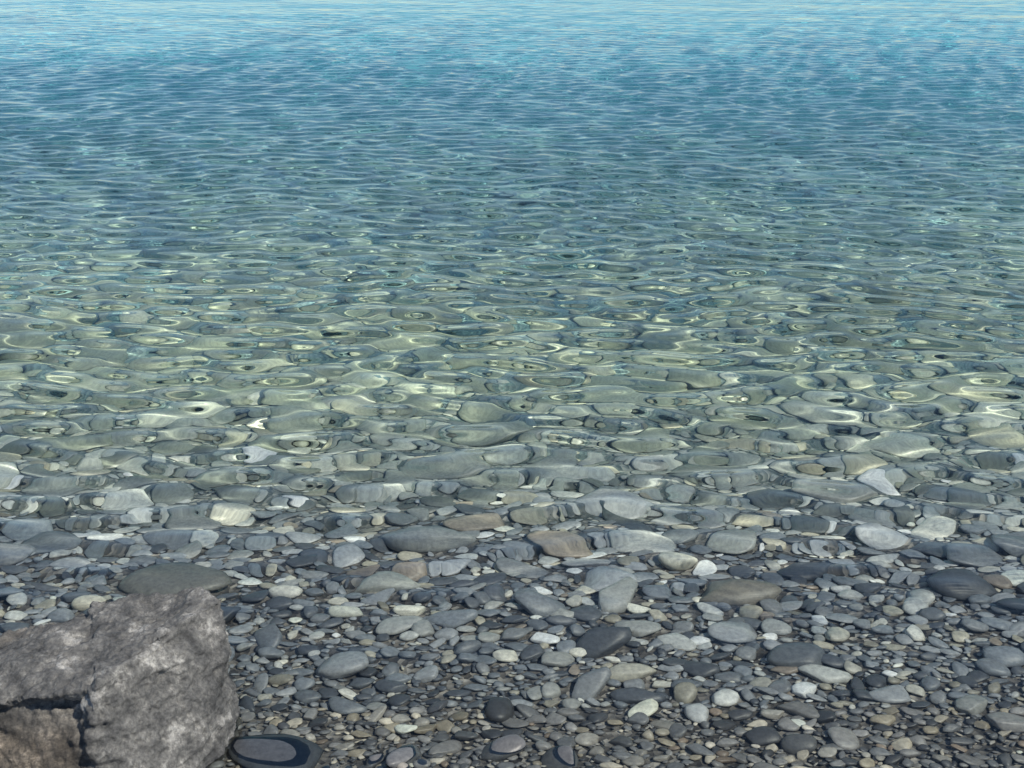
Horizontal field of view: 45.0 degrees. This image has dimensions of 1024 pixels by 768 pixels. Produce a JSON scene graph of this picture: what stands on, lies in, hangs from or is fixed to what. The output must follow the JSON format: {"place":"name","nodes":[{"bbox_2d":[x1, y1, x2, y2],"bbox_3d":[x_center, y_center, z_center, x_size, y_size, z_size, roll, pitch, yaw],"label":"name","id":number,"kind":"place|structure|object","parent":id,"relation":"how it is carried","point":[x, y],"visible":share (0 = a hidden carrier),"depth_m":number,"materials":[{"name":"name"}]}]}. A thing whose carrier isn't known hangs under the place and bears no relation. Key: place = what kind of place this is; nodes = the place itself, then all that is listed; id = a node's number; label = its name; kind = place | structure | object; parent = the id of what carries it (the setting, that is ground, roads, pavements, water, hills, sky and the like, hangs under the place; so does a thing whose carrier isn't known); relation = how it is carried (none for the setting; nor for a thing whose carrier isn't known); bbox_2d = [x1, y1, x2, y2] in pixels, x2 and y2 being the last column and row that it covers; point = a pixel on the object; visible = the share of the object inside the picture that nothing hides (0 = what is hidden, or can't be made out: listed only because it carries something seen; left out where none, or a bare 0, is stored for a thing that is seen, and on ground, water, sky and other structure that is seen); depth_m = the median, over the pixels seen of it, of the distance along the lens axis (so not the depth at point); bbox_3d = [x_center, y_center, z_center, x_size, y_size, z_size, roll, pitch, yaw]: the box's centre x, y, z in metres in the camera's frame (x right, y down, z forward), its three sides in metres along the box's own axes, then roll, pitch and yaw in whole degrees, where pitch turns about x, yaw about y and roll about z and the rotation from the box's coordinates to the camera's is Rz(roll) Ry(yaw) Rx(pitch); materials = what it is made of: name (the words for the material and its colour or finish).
{"place":"outdoors","nodes":[
{"label":"outdoors","id":0,"kind":"place"},
{"bbox_2d":[0,0,1023,767],"bbox_3d":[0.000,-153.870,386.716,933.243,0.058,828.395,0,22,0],"label":"lake water","id":1,"kind":"structure","parent":0,"point":[588,382],"depth_m":6.12,"materials":[{"name":"blue liquid"}]},
{"bbox_3d":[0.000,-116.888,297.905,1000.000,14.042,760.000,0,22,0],"label":"ground","id":2,"kind":"structure","parent":0,"visible":0},
{"bbox_2d":[0,587,239,767],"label":"boulder","id":3,"kind":"object","parent":2,"relation":"on","point":[137,680],"visible":0.96,"depth_m":3.21,"materials":[{"name":"stone"}]},
{"bbox_2d":[234,734,846,767],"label":"pebbles","id":4,"kind":"object","parent":2,"relation":"on","point":[269,750],"visible":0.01,"depth_m":3.39,"materials":[{"name":"stone"}]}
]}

